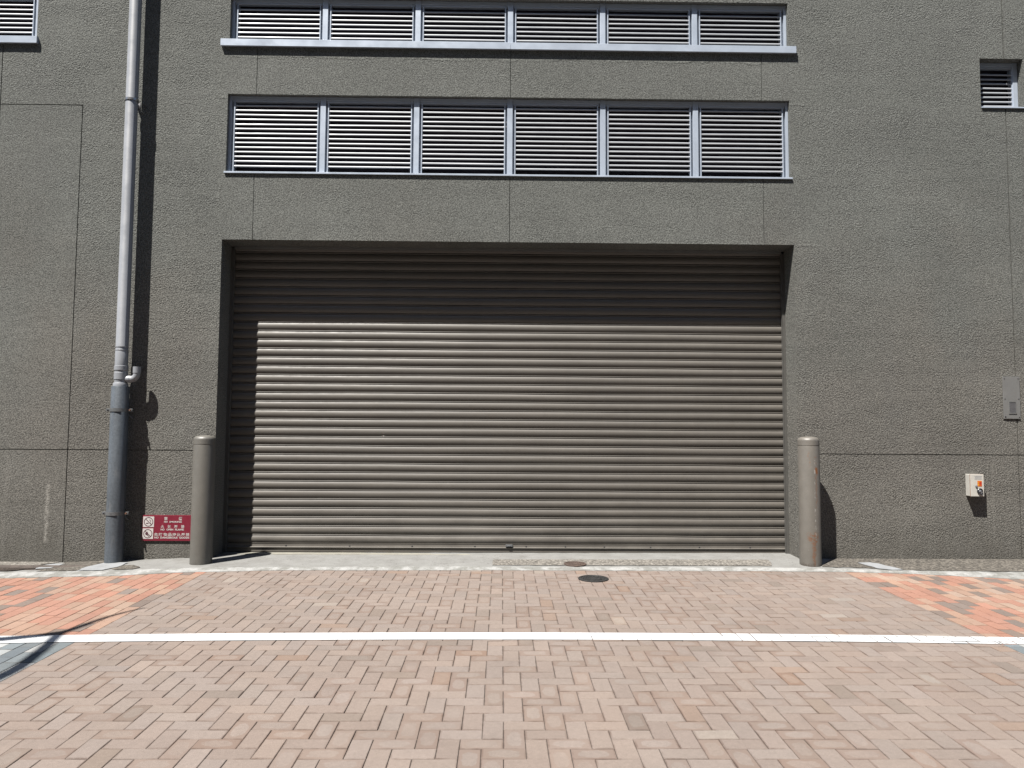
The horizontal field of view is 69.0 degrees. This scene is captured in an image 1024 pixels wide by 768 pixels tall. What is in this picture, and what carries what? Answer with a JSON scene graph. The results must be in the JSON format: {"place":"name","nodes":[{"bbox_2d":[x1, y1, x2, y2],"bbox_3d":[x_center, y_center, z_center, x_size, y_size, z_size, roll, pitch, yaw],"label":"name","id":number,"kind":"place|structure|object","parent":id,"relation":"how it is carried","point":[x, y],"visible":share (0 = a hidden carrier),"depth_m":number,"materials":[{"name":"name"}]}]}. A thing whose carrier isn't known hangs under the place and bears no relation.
{"place":"outdoors","nodes":[
{"label":"outdoors","id":0,"kind":"place"},
{"bbox_2d":[0,565,878,767],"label":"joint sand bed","id":1,"kind":"object","parent":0,"point":[26,566],"depth_m":4.45,"materials":[{"name":"grey sand"}]},
{"bbox_2d":[0,568,34,570],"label":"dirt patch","id":2,"kind":"object","parent":1,"relation":"on","point":[5,569],"visible":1,"depth_m":7.14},
{"bbox_2d":[0,632,1023,643],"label":"white line","id":3,"kind":"object","parent":1,"relation":"on","point":[388,635],"visible":1,"depth_m":5.02,"materials":[{"name":"paint"}]},
{"bbox_2d":[0,642,1023,681],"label":"grey paver strip","id":4,"kind":"object","parent":1,"relation":"on","point":[15,658],"visible":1,"depth_m":4.63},
{"bbox_2d":[0,552,1022,571],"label":"concrete apron","id":5,"kind":"object","parent":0,"point":[776,560],"visible":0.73,"depth_m":7.61,"materials":[{"name":"grey concrete"}]},
{"bbox_2d":[0,562,56,564],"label":"aggregate strip","id":6,"kind":"object","parent":5,"relation":"on","point":[21,563],"visible":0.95,"depth_m":7.52,"materials":[{"name":"grey concrete"}]},
{"bbox_2d":[36,564,61,568],"bbox_3d":[-4.537,1.787,7.306,0.141,0.018,0.369,1,-4,-10],"label":"cement patch","id":7,"kind":"object","parent":5,"relation":"on","point":[48,567],"visible":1,"depth_m":7.21,"materials":[{"name":"grey concrete"}]},
{"bbox_2d":[39,561,103,570],"bbox_3d":[-4.305,1.793,7.353,0.541,0.030,0.727,0,-4,-1],"label":"aggregate strip","id":8,"kind":"object","parent":5,"relation":"on","point":[90,563],"visible":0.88,"depth_m":7.28,"materials":[{"name":"grey concrete"}]},
{"bbox_2d":[77,562,127,570],"bbox_3d":[-3.973,1.774,7.245,0.322,0.012,0.520,0,-4,-1],"label":"cement patch","id":9,"kind":"object","parent":8,"relation":"on","point":[102,566],"visible":1,"depth_m":7.23,"materials":[{"name":"grey concrete"}]},
{"bbox_2d":[111,565,138,569],"bbox_3d":[-3.721,1.768,7.194,0.275,0.005,0.250,0,-4,-1],"label":"aggregate strip","id":10,"kind":"object","parent":5,"relation":"on","point":[125,567],"visible":1,"depth_m":7.18,"materials":[{"name":"grey concrete"}]},
{"bbox_2d":[189,435,215,564],"bbox_3d":[-3.088,1.185,7.441,0.210,1.346,0.210,0,-4,-1],"label":"bollard","id":11,"kind":"object","parent":5,"relation":"on","point":[202,502],"visible":0.98,"depth_m":7.36,"materials":[{"name":"metal"}]},
{"bbox_2d":[221,551,469,554],"bbox_3d":[-0.055,1.849,8.049,6.040,0.054,0.300,0,-4,-1],"label":"threshold","id":12,"kind":"object","parent":5,"relation":"on","point":[304,553],"visible":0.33,"depth_m":7.91,"materials":[{"name":"grey concrete"}]},
{"bbox_2d":[564,561,585,566],"bbox_3d":[0.629,1.799,7.430,0.224,0.023,0.224,0,-2,-1],"label":"drain cover","id":13,"kind":"object","parent":5,"relation":"on","point":[575,564],"visible":1,"depth_m":7.39,"materials":[{"name":"metal"}]},
{"bbox_2d":[492,559,771,565],"bbox_3d":[1.222,1.800,7.523,2.840,0.018,0.279,0,-4,-1],"label":"aggregate strip","id":14,"kind":"object","parent":5,"relation":"on","point":[717,562],"visible":1,"depth_m":7.53,"materials":[{"name":"grey concrete"}]},
{"bbox_2d":[797,436,821,566],"bbox_3d":[3.005,1.208,7.527,0.210,1.355,0.210,0,-4,-1],"label":"bollard","id":15,"kind":"object","parent":5,"relation":"on","point":[809,505],"visible":0.98,"depth_m":7.45,"materials":[{"name":"metal"}]},
{"bbox_2d":[860,562,902,569],"bbox_3d":[3.654,1.810,7.409,0.199,0.018,0.377,2,-4,-22],"label":"cement patch","id":16,"kind":"object","parent":5,"relation":"on","point":[878,565],"visible":1,"depth_m":7.39,"materials":[{"name":"grey concrete"}]},
{"bbox_2d":[822,558,1023,571],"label":"aggregate strip","id":17,"kind":"object","parent":5,"relation":"on","point":[967,564],"visible":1,"depth_m":7.52,"materials":[{"name":"grey concrete"}]},
{"bbox_2d":[0,570,1023,767],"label":"brick road","id":18,"kind":"structure","parent":0,"point":[154,704],"depth_m":4.19,"materials":[{"name":"brick"}]},
{"bbox_2d":[578,575,608,582],"bbox_3d":[0.748,1.793,6.849,0.280,0.020,0.280,0,-2,-1],"label":"drain cover","id":19,"kind":"object","parent":18,"relation":"on","point":[592,578],"visible":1,"depth_m":6.83,"materials":[{"name":"black metal"}]},
{"bbox_2d":[0,572,1023,644],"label":"orange brick sidewalk","id":20,"kind":"structure","parent":0,"point":[989,607],"depth_m":6.07,"materials":[{"name":"orange brick"}]},
{"bbox_2d":[0,566,1023,578],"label":"kerb","id":21,"kind":"structure","parent":20,"relation":"on","point":[1010,575],"depth_m":7.19,"materials":[{"name":"grey concrete"}]},
{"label":"ground","id":22,"kind":"structure","parent":0,"visible":0},
{"bbox_2d":[0,0,1023,561],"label":"building","id":23,"kind":"structure","parent":22,"relation":"on","point":[584,276],"depth_m":8.03,"materials":[{"name":"paint"}]},
{"bbox_2d":[0,0,36,35],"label":"louvre window","id":24,"kind":"structure","parent":23,"relation":"in","point":[35,1],"depth_m":8.02,"materials":[{"name":"silver metal"}]},
{"bbox_2d":[102,0,143,562],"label":"downpipe","id":25,"kind":"object","parent":23,"relation":"attached to","point":[119,410],"visible":0.98,"depth_m":7.62,"materials":[{"name":"grey plastic"}]},
{"bbox_2d":[142,515,190,540],"bbox_3d":[-3.540,1.481,7.662,0.522,0.262,0.016,0,-4,-1],"label":"warning sign","id":26,"kind":"object","parent":23,"relation":"attached to","point":[166,527],"visible":1,"depth_m":7.66,"materials":[{"name":"plastic"}]},
{"bbox_2d":[231,96,320,171],"bbox_3d":[-2.536,-2.671,8.032,0.997,0.846,0.068,0,-4,-1],"label":"louvre window","id":27,"kind":"structure","parent":23,"relation":"in","point":[237,100],"depth_m":8.01,"materials":[{"name":"silver metal"}]},
{"bbox_2d":[235,0,322,39],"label":"louvre window","id":28,"kind":"structure","parent":23,"relation":"in","point":[239,3],"depth_m":8.09,"materials":[{"name":"silver metal"}]},
{"bbox_2d":[325,97,413,172],"bbox_3d":[-1.531,-2.664,8.046,0.997,0.846,0.068,0,-4,-1],"label":"louvre window","id":29,"kind":"structure","parent":23,"relation":"in","point":[330,100],"depth_m":8.02,"materials":[{"name":"silver metal"}]},
{"bbox_2d":[328,0,415,40],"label":"louvre window","id":30,"kind":"structure","parent":23,"relation":"in","point":[332,3],"depth_m":8.11,"materials":[{"name":"silver metal"}]},
{"bbox_2d":[419,98,506,173],"bbox_3d":[-0.526,-2.657,8.060,0.997,0.846,0.068,0,-4,-1],"label":"louvre window","id":31,"kind":"structure","parent":23,"relation":"in","point":[423,101],"depth_m":8.04,"materials":[{"name":"silver metal"}]},
{"bbox_2d":[421,1,507,41],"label":"louvre window","id":32,"kind":"structure","parent":23,"relation":"in","point":[424,4],"depth_m":8.12,"materials":[{"name":"silver metal"}]},
{"bbox_2d":[512,100,599,174],"bbox_3d":[0.479,-2.650,8.074,0.997,0.846,0.068,0,-4,-1],"label":"louvre window","id":33,"kind":"structure","parent":23,"relation":"in","point":[516,103],"depth_m":8.05,"materials":[{"name":"silver metal"}]},
{"bbox_2d":[513,2,599,43],"bbox_3d":[0.486,-3.914,8.157,0.997,0.493,0.068,0,-4,-1],"label":"louvre window","id":34,"kind":"structure","parent":23,"relation":"in","point":[516,6],"depth_m":8.13,"materials":[{"name":"silver metal"}]},
{"bbox_2d":[605,4,691,44],"bbox_3d":[1.491,-3.907,8.171,0.997,0.493,0.068,0,-4,-1],"label":"louvre window","id":35,"kind":"structure","parent":23,"relation":"in","point":[608,7],"depth_m":8.15,"materials":[{"name":"silver metal"}]},
{"bbox_2d":[606,101,692,175],"bbox_3d":[1.484,-2.643,8.088,0.997,0.846,0.068,0,-4,-1],"label":"louvre window","id":36,"kind":"structure","parent":23,"relation":"in","point":[609,104],"depth_m":8.07,"materials":[{"name":"silver metal"}]},
{"bbox_2d":[697,5,782,45],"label":"louvre window","id":37,"kind":"structure","parent":23,"relation":"in","point":[700,8],"depth_m":8.16,"materials":[{"name":"silver metal"}]},
{"bbox_2d":[698,102,784,176],"bbox_3d":[2.488,-2.636,8.102,0.997,0.846,0.068,0,-4,-1],"label":"louvre window","id":38,"kind":"structure","parent":23,"relation":"in","point":[701,105],"depth_m":8.08,"materials":[{"name":"silver metal"}]},
{"bbox_2d":[965,474,983,496],"bbox_3d":[4.826,1.054,7.768,0.141,0.230,0.100,0,-4,-1],"label":"call box","id":39,"kind":"object","parent":23,"relation":"attached to","point":[974,484],"visible":1,"depth_m":7.73,"materials":[{"name":"white plastic"}]},
{"bbox_2d":[980,63,1012,106],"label":"louvre window","id":40,"kind":"structure","parent":23,"relation":"in","point":[983,66],"depth_m":8.21,"materials":[{"name":"silver metal"}]},
{"bbox_2d":[1002,377,1020,418],"bbox_3d":[5.279,0.145,7.874,0.178,0.445,0.016,0,-4,-1],"label":"wall panel","id":41,"kind":"object","parent":23,"relation":"attached to","point":[1011,396],"depth_m":7.87,"materials":[{"name":"grey paint"}]}
]}

